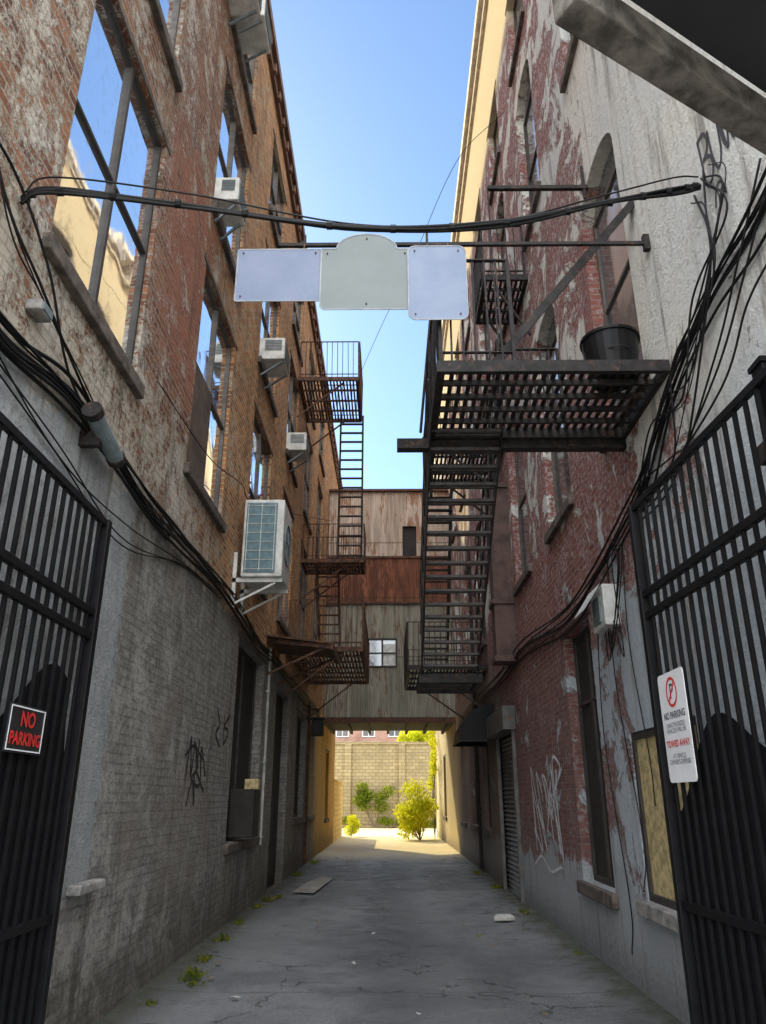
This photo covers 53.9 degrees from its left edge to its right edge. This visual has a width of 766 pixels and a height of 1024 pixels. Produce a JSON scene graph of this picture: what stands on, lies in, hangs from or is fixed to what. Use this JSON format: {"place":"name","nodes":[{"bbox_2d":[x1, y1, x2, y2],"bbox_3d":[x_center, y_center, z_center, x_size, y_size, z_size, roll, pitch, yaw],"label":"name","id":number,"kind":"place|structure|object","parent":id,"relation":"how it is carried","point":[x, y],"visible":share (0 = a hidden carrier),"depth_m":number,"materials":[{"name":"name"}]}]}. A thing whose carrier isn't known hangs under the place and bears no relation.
{"place":"outdoors","nodes":[
{"label":"outdoors","id":0,"kind":"place"},
{"bbox_2d":[271,0,476,488],"label":"sky","id":1,"kind":"structure","parent":0,"point":[375,91],"materials":[{"name":"blue"}]},
{"bbox_2d":[335,731,429,741],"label":"apartment building","id":2,"kind":"structure","parent":0,"point":[364,736],"depth_m":69.17,"materials":[{"name":"red brick"}]},
{"bbox_2d":[95,836,683,1023],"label":"alley pavement","id":3,"kind":"structure","parent":0,"point":[431,959],"depth_m":7.93,"materials":[{"name":"concrete"}]},
{"bbox_2d":[0,411,111,1023],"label":"iron gate","id":4,"kind":"structure","parent":3,"relation":"on","point":[37,796],"depth_m":4.30,"materials":[{"name":"metal"}]},
{"bbox_2d":[2,702,46,755],"bbox_3d":[-1.917,1.170,4.050,0.009,0.245,0.430,0,-21,0],"label":"no parking sign","id":5,"kind":"object","parent":4,"relation":"attached to","point":[25,725],"visible":1,"depth_m":4.02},
{"bbox_2d":[293,876,331,892],"bbox_3d":[-1.338,7.341,14.874,0.411,0.022,2.989,-1,-21,4],"label":"cardboard sheet","id":6,"kind":"object","parent":3,"relation":"on","point":[314,885],"visible":1,"depth_m":14.56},
{"bbox_2d":[392,778,439,839],"bbox_3d":[1.391,12.669,32.158,2.042,2.506,2.918,0,-21,0],"label":"bush","id":7,"kind":"object","parent":3,"relation":"on","point":[415,813],"visible":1,"depth_m":31.58,"materials":[{"name":"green plant"}]},
{"bbox_2d":[747,355,765,465],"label":"gate post","id":8,"kind":"object","parent":3,"relation":"on","point":[756,367],"visible":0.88,"depth_m":3.89,"materials":[{"name":"metal"}]},
{"bbox_2d":[627,366,765,1023],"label":"iron gate","id":9,"kind":"structure","parent":8,"relation":"attached to","point":[716,829],"depth_m":4.24,"materials":[{"name":"metal"}]},
{"bbox_2d":[657,667,697,782],"bbox_3d":[1.814,1.323,4.666,0.007,0.660,0.450,0,-21,0],"label":"no parking sign","id":10,"kind":"object","parent":9,"relation":"attached to","point":[677,731],"visible":1,"depth_m":4.64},
{"bbox_2d":[342,828,436,836],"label":"yard ground","id":11,"kind":"structure","parent":0,"point":[377,832],"depth_m":40.02,"materials":[{"name":"concrete"}]},
{"bbox_2d":[352,780,395,827],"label":"bush","id":12,"kind":"object","parent":11,"relation":"on","point":[362,799],"visible":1,"depth_m":46.08,"materials":[{"name":"green plant"}]},
{"bbox_2d":[334,742,436,827],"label":"boundary wall","id":13,"kind":"structure","parent":11,"relation":"on","point":[376,766],"depth_m":47.31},
{"label":"ground","id":14,"kind":"structure","parent":0,"visible":0},
{"bbox_2d":[0,0,342,1023],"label":"brick building","id":15,"kind":"structure","parent":14,"relation":"on","point":[164,872],"depth_m":7.33,"materials":[{"name":"brick"}]},
{"bbox_2d":[25,299,52,322],"bbox_3d":[-2.114,-1.239,4.645,0.110,0.070,0.160,0,-21,0],"label":"junction box","id":16,"kind":"object","parent":15,"relation":"attached to","point":[39,310],"visible":1,"depth_m":4.60,"materials":[{"name":"plastic"}]},
{"bbox_2d":[0,168,164,531],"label":"cable","id":17,"kind":"object","parent":15,"relation":"attached to","point":[35,272],"visible":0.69,"depth_m":4.55,"materials":[{"name":"rubber"}]},
{"bbox_2d":[0,142,165,539],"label":"cable","id":18,"kind":"object","parent":15,"relation":"attached to","point":[46,261],"visible":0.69,"depth_m":4.72,"materials":[{"name":"rubber"}]},
{"bbox_2d":[0,174,169,535],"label":"cable","id":19,"kind":"object","parent":15,"relation":"attached to","point":[13,239],"visible":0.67,"depth_m":4.46,"materials":[{"name":"rubber"}]},
{"bbox_2d":[78,401,125,467],"bbox_3d":[-2.046,-0.546,5.424,0.230,0.265,0.601,0,-21,0],"label":"cable splice enclosure","id":20,"kind":"object","parent":15,"relation":"attached to","point":[100,434],"visible":0.98,"depth_m":5.35,"materials":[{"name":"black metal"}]},
{"bbox_2d":[42,0,171,398],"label":"window","id":21,"kind":"structure","parent":15,"relation":"in","point":[98,248],"depth_m":6.13,"materials":[{"name":"glass"}]},
{"bbox_2d":[0,374,217,595],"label":"cable","id":22,"kind":"object","parent":15,"relation":"attached to","point":[27,413],"visible":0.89,"depth_m":5.01,"materials":[{"name":"rubber"}]},
{"bbox_2d":[0,356,219,594],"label":"cable","id":23,"kind":"object","parent":15,"relation":"attached to","point":[34,419],"visible":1,"depth_m":5.52,"materials":[{"name":"rubber"}]},
{"bbox_2d":[0,364,220,598],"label":"cable","id":24,"kind":"object","parent":15,"relation":"attached to","point":[27,401],"visible":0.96,"depth_m":5.19,"materials":[{"name":"rubber"}]},
{"bbox_2d":[0,333,313,708],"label":"cable","id":25,"kind":"object","parent":15,"relation":"attached to","point":[28,361],"visible":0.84,"depth_m":6.41,"materials":[{"name":"rubber"}]},
{"bbox_2d":[0,328,314,708],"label":"cable","id":26,"kind":"object","parent":15,"relation":"attached to","point":[20,350],"visible":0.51,"depth_m":5.18,"materials":[{"name":"rubber"}]},
{"bbox_2d":[0,319,315,706],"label":"cable","id":27,"kind":"object","parent":15,"relation":"attached to","point":[56,364],"visible":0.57,"depth_m":5.30,"materials":[{"name":"rubber"}]},
{"bbox_2d":[0,331,315,710],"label":"cable","id":28,"kind":"object","parent":15,"relation":"attached to","point":[38,371],"visible":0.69,"depth_m":6.69,"materials":[{"name":"rubber"}]},
{"bbox_2d":[0,346,316,715],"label":"cable","id":29,"kind":"object","parent":15,"relation":"attached to","point":[41,385],"visible":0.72,"depth_m":5.34,"materials":[{"name":"rubber"}]},
{"bbox_2d":[0,337,316,713],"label":"cable","id":30,"kind":"object","parent":15,"relation":"attached to","point":[54,382],"visible":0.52,"depth_m":6.30,"materials":[{"name":"rubber"}]},
{"bbox_2d":[0,339,319,716],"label":"cable","id":31,"kind":"object","parent":15,"relation":"attached to","point":[33,371],"visible":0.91,"depth_m":6.02,"materials":[{"name":"rubber"}]},
{"bbox_2d":[0,317,319,711],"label":"cable","id":32,"kind":"object","parent":15,"relation":"attached to","point":[19,342],"visible":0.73,"depth_m":6.66,"materials":[{"name":"rubber"}]},
{"bbox_2d":[0,311,320,715],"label":"cable","id":33,"kind":"object","parent":15,"relation":"attached to","point":[29,346],"visible":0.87,"depth_m":6.22,"materials":[{"name":"rubber"}]},
{"bbox_2d":[149,0,182,92],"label":"window","id":34,"kind":"structure","parent":15,"relation":"in","point":[166,13],"depth_m":7.64,"materials":[{"name":"glass"}]},
{"bbox_2d":[183,252,237,532],"bbox_3d":[-2.149,-1.413,9.497,0.160,2.880,2.040,0,-21,0],"label":"window","id":35,"kind":"structure","parent":15,"relation":"in","point":[211,383],"depth_m":9.53,"materials":[{"name":"glass"}]},
{"bbox_2d":[214,178,246,240],"bbox_3d":[-2.002,-3.914,9.804,0.352,0.650,0.510,0,-21,0],"label":"air conditioner","id":36,"kind":"object","parent":15,"relation":"attached to","point":[231,189],"visible":0.77,"depth_m":9.66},
{"bbox_2d":[211,56,251,285],"bbox_3d":[-2.149,-4.655,10.736,0.160,2.580,2.000,0,-21,0],"label":"window","id":37,"kind":"structure","parent":15,"relation":"in","point":[231,163],"depth_m":10.76,"materials":[{"name":"glass"}]},
{"bbox_2d":[227,779,259,837],"bbox_3d":[-2.030,4.364,11.143,0.350,0.800,0.700,0,-21,0],"label":"vent box","id":38,"kind":"object","parent":15,"relation":"attached to","point":[243,819],"visible":1,"depth_m":10.82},
{"bbox_2d":[230,17,256,133],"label":"window","id":39,"kind":"structure","parent":15,"relation":"in","point":[246,69],"depth_m":11.70,"materials":[{"name":"wood"}]},
{"bbox_2d":[228,0,261,25],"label":"air conditioner","id":40,"kind":"object","parent":15,"relation":"attached to","point":[244,9],"visible":0.87,"depth_m":10.48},
{"bbox_2d":[223,630,266,854],"bbox_3d":[-2.166,3.595,11.706,0.255,3.000,2.640,0,-21,0],"label":"window","id":41,"kind":"structure","parent":15,"relation":"in","point":[240,767],"depth_m":12.06,"materials":[{"name":"glass"}]},
{"bbox_2d":[233,0,271,62],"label":"air conditioner","id":42,"kind":"object","parent":15,"relation":"attached to","point":[255,34],"visible":0.66,"depth_m":11.19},
{"bbox_2d":[230,500,291,617],"bbox_3d":[-1.755,0.692,11.028,0.722,1.580,0.832,0,-21,0],"label":"condenser unit","id":43,"kind":"object","parent":15,"relation":"attached to","point":[266,555],"visible":0.98,"depth_m":10.75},
{"bbox_2d":[249,399,272,600],"bbox_3d":[-2.120,-0.137,12.837,0.160,2.880,2.090,0,-21,0],"label":"window","id":44,"kind":"structure","parent":15,"relation":"in","point":[260,455],"depth_m":13.13,"materials":[{"name":"glass"}]},
{"bbox_2d":[259,648,271,844],"bbox_3d":[-2.056,4.026,13.199,0.071,3.300,0.090,0,-21,0],"label":"wall pipe","id":45,"kind":"object","parent":15,"relation":"attached to","point":[268,692],"depth_m":13.12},
{"bbox_2d":[257,238,280,416],"bbox_3d":[-2.120,-3.379,14.075,0.160,2.580,2.050,0,-21,0],"label":"window","id":46,"kind":"structure","parent":15,"relation":"in","point":[269,310],"depth_m":14.08,"materials":[{"name":"glass"}]},
{"bbox_2d":[259,338,289,389],"bbox_3d":[-1.913,-2.579,13.211,0.472,0.712,0.630,0,-21,0],"label":"air conditioner","id":47,"kind":"object","parent":15,"relation":"attached to","point":[274,353],"visible":0.91,"depth_m":13.01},
{"bbox_2d":[267,693,282,887],"bbox_3d":[-2.253,5.497,15.101,0.080,3.690,2.100,0,-21,0],"label":"door","id":48,"kind":"structure","parent":15,"relation":"in","point":[279,700],"depth_m":15.47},
{"bbox_2d":[268,128,286,248],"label":"window","id":49,"kind":"structure","parent":15,"relation":"in","point":[276,198],"depth_m":15.13,"materials":[{"name":"glass"}]},
{"bbox_2d":[276,485,294,636],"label":"window","id":50,"kind":"structure","parent":15,"relation":"in","point":[281,619],"depth_m":16.02,"materials":[{"name":"glass"}]},
{"bbox_2d":[285,349,299,487],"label":"window","id":51,"kind":"structure","parent":15,"relation":"in","point":[292,401],"depth_m":17.52,"materials":[{"name":"glass"}]},
{"bbox_2d":[286,433,309,471],"bbox_3d":[-1.885,-1.294,16.574,0.472,0.712,0.630,0,-21,0],"label":"air conditioner","id":52,"kind":"object","parent":15,"relation":"attached to","point":[297,445],"visible":0.94,"depth_m":16.36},
{"bbox_2d":[292,302,303,366],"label":"window","id":53,"kind":"structure","parent":15,"relation":"in","point":[296,320],"depth_m":18.46,"materials":[{"name":"glass"}]},
{"bbox_2d":[293,707,306,824],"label":"window","id":54,"kind":"structure","parent":15,"relation":"in","point":[300,820],"depth_m":19.21,"materials":[{"name":"glass"}]},
{"bbox_2d":[266,634,338,685],"bbox_3d":[-1.484,2.837,14.237,1.204,0.698,1.800,0,-21,0],"label":"door canopy","id":55,"kind":"object","parent":15,"relation":"attached to","point":[304,648],"visible":1,"depth_m":14.08,"materials":[{"name":"metal"}]},
{"bbox_2d":[298,538,307,665],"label":"window","id":56,"kind":"structure","parent":15,"relation":"in","point":[302,576],"depth_m":19.62,"materials":[{"name":"glass"}]},
{"bbox_2d":[302,701,310,863],"bbox_3d":[-1.985,6.998,19.717,0.101,4.000,0.120,0,-21,0],"label":"wall pipe","id":57,"kind":"object","parent":15,"relation":"attached to","point":[304,858],"depth_m":19.64,"materials":[{"name":"metal"}]},
{"bbox_2d":[303,421,312,535],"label":"window","id":58,"kind":"structure","parent":15,"relation":"in","point":[307,465],"depth_m":20.85,"materials":[{"name":"glass"}]},
{"bbox_2d":[284,599,369,718],"bbox_3d":[-1.226,3.730,18.283,1.678,2.070,4.900,0,-21,0],"label":"fire escape","id":59,"kind":"object","parent":15,"relation":"attached to","point":[364,651],"visible":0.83,"depth_m":17.71,"materials":[{"name":"metal"}]},
{"bbox_2d":[296,341,363,563],"bbox_3d":[-1.298,-1.457,18.820,1.556,5.156,2.200,0,-21,0],"label":"fire escape","id":60,"kind":"object","parent":15,"relation":"attached to","point":[358,399],"visible":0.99,"depth_m":19.29,"materials":[{"name":"metal"}]},
{"bbox_2d":[300,523,365,670],"bbox_3d":[-1.256,2.332,19.570,1.607,3.500,2.305,0,-21,0],"label":"fire escape","id":61,"kind":"object","parent":15,"relation":"attached to","point":[344,569],"visible":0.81,"depth_m":19.27,"materials":[{"name":"metal"}]},
{"bbox_2d":[19,187,700,232],"bbox_3d":[0.029,-2.034,4.844,4.392,0.695,0.052,3,-21,-7],"label":"cable","id":62,"kind":"object","parent":15,"relation":"attached to","point":[27,198],"visible":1,"depth_m":4.81,"materials":[{"name":"rubber"}]},
{"bbox_2d":[32,184,691,227],"bbox_3d":[0.030,-2.073,4.853,4.390,0.694,0.062,3,-21,-7],"label":"cable","id":63,"kind":"object","parent":15,"relation":"attached to","point":[559,210],"visible":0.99,"depth_m":4.80,"materials":[{"name":"rubber"}]},
{"bbox_2d":[34,184,700,230],"bbox_3d":[0.028,-2.044,4.851,4.390,0.690,0.067,3,-21,-7],"label":"cable","id":64,"kind":"object","parent":63,"relation":"attached to","point":[286,220],"visible":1,"depth_m":4.66,"materials":[{"name":"rubber"}]},
{"bbox_2d":[35,183,699,231],"bbox_3d":[0.028,-2.055,4.857,4.391,0.706,0.055,3,-21,-7],"label":"cable","id":65,"kind":"object","parent":63,"relation":"attached to","point":[460,226],"visible":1,"depth_m":4.74,"materials":[{"name":"rubber"}]},
{"bbox_2d":[25,175,698,224],"bbox_3d":[0.029,-2.127,4.880,4.386,0.708,0.037,3,-21,-7],"label":"cable","id":66,"kind":"object","parent":15,"relation":"attached to","point":[119,183],"visible":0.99,"depth_m":4.67,"materials":[{"name":"rubber"}]},
{"bbox_2d":[323,489,455,733],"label":"covered bridge","id":67,"kind":"structure","parent":15,"relation":"attached to","point":[386,587],"depth_m":26.39,"materials":[{"name":"wood"}]},
{"bbox_2d":[369,638,396,667],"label":"window","id":68,"kind":"structure","parent":67,"relation":"in","point":[383,651],"depth_m":25.76,"materials":[{"name":"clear glass"}]},
{"bbox_2d":[333,779,343,841],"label":"wall","id":69,"kind":"structure","parent":14,"relation":"on","point":[337,821],"depth_m":31.96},
{"bbox_2d":[397,731,434,741],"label":"tree","id":70,"kind":"object","parent":14,"relation":"on","point":[414,736],"visible":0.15,"depth_m":58.40,"materials":[{"name":"green plant"}]},
{"bbox_2d":[433,0,765,1023],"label":"stucco building","id":71,"kind":"structure","parent":14,"relation":"on","point":[567,102],"depth_m":8.55,"materials":[{"name":"red brick"}]},
{"bbox_2d":[426,731,437,835],"bbox_3d":[2.179,11.663,32.743,0.570,4.795,2.919,0,-21,0],"label":"climbing vine","id":72,"kind":"object","parent":71,"relation":"attached to","point":[432,742],"visible":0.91,"depth_m":33.00,"materials":[{"name":"green plant"}]},
{"bbox_2d":[404,621,487,718],"bbox_3d":[1.450,4.059,18.456,1.816,2.020,3.500,0,-21,0],"label":"fire escape","id":73,"kind":"object","parent":71,"relation":"attached to","point":[413,667],"visible":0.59,"depth_m":17.20,"materials":[{"name":"black metal"}]},
{"bbox_2d":[422,400,502,663],"bbox_3d":[1.590,0.675,16.003,1.485,4.450,4.504,0,-21,0],"label":"fire escape","id":74,"kind":"object","parent":71,"relation":"attached to","point":[451,475],"visible":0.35,"depth_m":15.87,"materials":[{"name":"black metal"}]},
{"bbox_2d":[278,233,650,251],"bbox_3d":[0.681,-2.276,6.356,3.120,0.190,0.050,0,-21,0],"label":"sign pole","id":75,"kind":"object","parent":71,"relation":"attached to","point":[644,242],"visible":0.88,"depth_m":6.33,"materials":[{"name":"black metal"}]},
{"bbox_2d":[234,244,320,301],"bbox_3d":[-0.860,-1.988,6.232,0.700,0.622,0.061,0,-21,0],"label":"hanging sign","id":76,"kind":"object","parent":75,"relation":"hanging from","point":[277,275],"visible":1,"depth_m":6.19,"materials":[{"name":"metal"}]},
{"bbox_2d":[319,233,407,309],"bbox_3d":[-0.140,-1.969,6.209,0.750,0.760,0.072,0,-21,0],"label":"hanging sign","id":77,"kind":"object","parent":75,"relation":"hanging from","point":[366,271],"visible":1,"depth_m":6.17,"materials":[{"name":"metal"}]},
{"bbox_2d":[407,243,468,319],"bbox_3d":[0.443,-1.902,6.172,0.485,0.828,0.090,0,-21,0],"label":"hanging sign","id":78,"kind":"object","parent":75,"relation":"hanging from","point":[437,283],"visible":1,"depth_m":6.12,"materials":[{"name":"metal"}]},
{"bbox_2d":[453,703,495,746],"bbox_3d":[1.952,4.649,16.406,0.765,0.775,1.630,0,-21,0],"label":"awning","id":79,"kind":"object","parent":71,"relation":"attached to","point":[471,730],"visible":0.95,"depth_m":15.67,"materials":[{"name":"fabric"}]},
{"bbox_2d":[467,551,483,868],"bbox_3d":[2.304,4.629,18.980,0.101,7.900,0.120,0,-21,0],"label":"wall pipe","id":80,"kind":"object","parent":71,"relation":"attached to","point":[479,808],"depth_m":18.32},
{"bbox_2d":[486,79,500,205],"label":"window","id":81,"kind":"structure","parent":71,"relation":"in","point":[497,150],"depth_m":15.79,"materials":[{"name":"grey glass"}]},
{"bbox_2d":[473,225,530,359],"bbox_3d":[1.932,-3.503,12.402,0.730,2.014,1.200,0,-21,0],"label":"fire escape","id":82,"kind":"object","parent":71,"relation":"attached to","point":[479,294],"visible":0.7,"depth_m":12.28,"materials":[{"name":"black metal"}]},
{"bbox_2d":[505,0,524,86],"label":"window","id":83,"kind":"structure","parent":71,"relation":"in","point":[518,9],"depth_m":12.92,"materials":[{"name":"grey glass"}]},
{"bbox_2d":[512,425,532,596],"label":"window","id":84,"kind":"structure","parent":71,"relation":"in","point":[526,563],"depth_m":13.09,"materials":[{"name":"grey glass"}]},
{"bbox_2d":[521,80,541,251],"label":"window","id":85,"kind":"structure","parent":71,"relation":"in","point":[528,126],"depth_m":12.20,"materials":[{"name":"grey glass"}]},
{"bbox_2d":[397,166,670,693],"bbox_3d":[1.213,-1.011,8.378,2.148,5.330,4.750,0,-21,0],"label":"fire escape","id":86,"kind":"object","parent":71,"relation":"attached to","point":[492,439],"visible":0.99,"depth_m":6.89,"materials":[{"name":"black metal"}]},
{"bbox_2d":[579,324,639,392],"bbox_3d":[1.903,-1.258,6.261,0.490,0.390,0.501,0,-21,0],"label":"bucket","id":87,"kind":"object","parent":86,"relation":"on","point":[614,342],"visible":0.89,"depth_m":6.12,"materials":[{"name":"metal"}]},
{"bbox_2d":[544,316,574,544],"bbox_3d":[2.324,-1.284,10.186,0.235,3.130,1.530,0,-21,0],"label":"window","id":88,"kind":"structure","parent":71,"relation":"in","point":[564,498],"depth_m":10.22,"materials":[{"name":"grey glass"}]},
{"bbox_2d":[559,34,578,92],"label":"window","id":89,"kind":"structure","parent":71,"relation":"in","point":[573,43],"depth_m":8.98,"materials":[{"name":"brown glass"}]},
{"bbox_2d":[560,607,619,909],"bbox_3d":[2.323,2.690,8.427,0.235,2.950,1.540,0,-21,0],"label":"window","id":90,"kind":"structure","parent":71,"relation":"in","point":[602,864],"depth_m":8.60,"materials":[{"name":"glass"}]},
{"bbox_2d":[574,583,620,633],"bbox_3d":[2.082,0.942,7.384,0.350,0.410,0.500,0,-21,0],"label":"meter box","id":91,"kind":"object","parent":71,"relation":"attached to","point":[602,597],"visible":0.88,"depth_m":7.25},
{"bbox_2d":[458,197,765,724],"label":"cable","id":92,"kind":"object","parent":71,"relation":"attached to","point":[691,337],"visible":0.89,"depth_m":6.13,"materials":[{"name":"rubber"}]},
{"bbox_2d":[459,167,765,719],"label":"cable","id":93,"kind":"object","parent":71,"relation":"attached to","point":[757,189],"visible":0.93,"depth_m":5.87,"materials":[{"name":"rubber"}]},
{"bbox_2d":[459,185,765,721],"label":"cable","id":94,"kind":"object","parent":71,"relation":"attached to","point":[748,220],"visible":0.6,"depth_m":5.73,"materials":[{"name":"rubber"}]},
{"bbox_2d":[459,205,765,722],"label":"cable","id":95,"kind":"object","parent":71,"relation":"attached to","point":[678,374],"visible":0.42,"depth_m":5.79,"materials":[{"name":"rubber"}]},
{"bbox_2d":[463,190,765,717],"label":"cable","id":96,"kind":"object","parent":71,"relation":"attached to","point":[718,275],"visible":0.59,"depth_m":6.13,"materials":[{"name":"rubber"}]},
{"bbox_2d":[597,634,632,954],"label":"cable","id":97,"kind":"object","parent":71,"relation":"attached to","point":[613,801],"visible":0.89,"depth_m":7.27,"materials":[{"name":"rubber"}]},
{"bbox_2d":[470,208,765,712],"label":"cable","id":98,"kind":"object","parent":71,"relation":"attached to","point":[734,264],"visible":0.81,"depth_m":5.67,"materials":[{"name":"rubber"}]},
{"bbox_2d":[475,232,765,707],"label":"cable","id":99,"kind":"object","parent":71,"relation":"attached to","point":[691,357],"visible":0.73,"depth_m":5.84,"materials":[{"name":"rubber"}]},
{"bbox_2d":[593,146,649,453],"bbox_3d":[2.302,-2.298,7.533,0.235,3.130,1.410,0,-21,0],"label":"window","id":100,"kind":"structure","parent":71,"relation":"in","point":[614,272],"depth_m":7.80,"materials":[{"name":"grey glass"}]},
{"bbox_2d":[552,0,765,154],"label":"entrance canopy","id":101,"kind":"object","parent":71,"relation":"attached to","point":[731,34],"visible":1,"depth_m":2.87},
{"bbox_2d":[640,195,711,482],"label":"cable","id":102,"kind":"object","parent":71,"relation":"attached to","point":[700,356],"visible":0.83,"depth_m":5.17,"materials":[{"name":"rubber"}]},
{"bbox_2d":[642,201,713,487],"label":"cable","id":103,"kind":"object","parent":71,"relation":"attached to","point":[701,202],"visible":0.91,"depth_m":5.38,"materials":[{"name":"rubber"}]},
{"bbox_2d":[646,169,715,488],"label":"cable","id":104,"kind":"object","parent":71,"relation":"attached to","point":[712,240],"visible":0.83,"depth_m":5.09,"materials":[{"name":"rubber"}]},
{"bbox_2d":[638,177,727,490],"bbox_3d":[2.175,-1.301,5.737,0.093,1.544,2.287,0,-21,0],"label":"cable","id":105,"kind":"object","parent":71,"relation":"attached to","point":[698,279],"visible":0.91,"depth_m":5.25,"materials":[{"name":"rubber"}]},
{"bbox_2d":[644,174,723,490],"bbox_3d":[2.182,-1.257,5.688,0.096,1.680,2.153,0,-21,0],"label":"cable","id":106,"kind":"object","parent":71,"relation":"attached to","point":[703,281],"visible":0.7,"depth_m":5.21,"materials":[{"name":"rubber"}]},
{"bbox_2d":[671,162,726,462],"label":"cable","id":107,"kind":"object","parent":71,"relation":"attached to","point":[702,303],"visible":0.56,"depth_m":5.06,"materials":[{"name":"rubber"}]},
{"bbox_2d":[643,158,761,518],"bbox_3d":[2.196,-0.937,5.564,0.064,1.299,2.976,0,-21,0],"label":"cable","id":108,"kind":"object","parent":71,"relation":"attached to","point":[732,286],"visible":0.72,"depth_m":4.75,"materials":[{"name":"rubber"}]},
{"bbox_2d":[642,195,764,511],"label":"cable","id":109,"kind":"object","parent":71,"relation":"attached to","point":[734,312],"visible":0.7,"depth_m":4.69,"materials":[{"name":"rubber"}]},
{"bbox_2d":[641,264,765,509],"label":"cable","id":110,"kind":"object","parent":71,"relation":"attached to","point":[734,352],"visible":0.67,"depth_m":4.66,"materials":[{"name":"rubber"}]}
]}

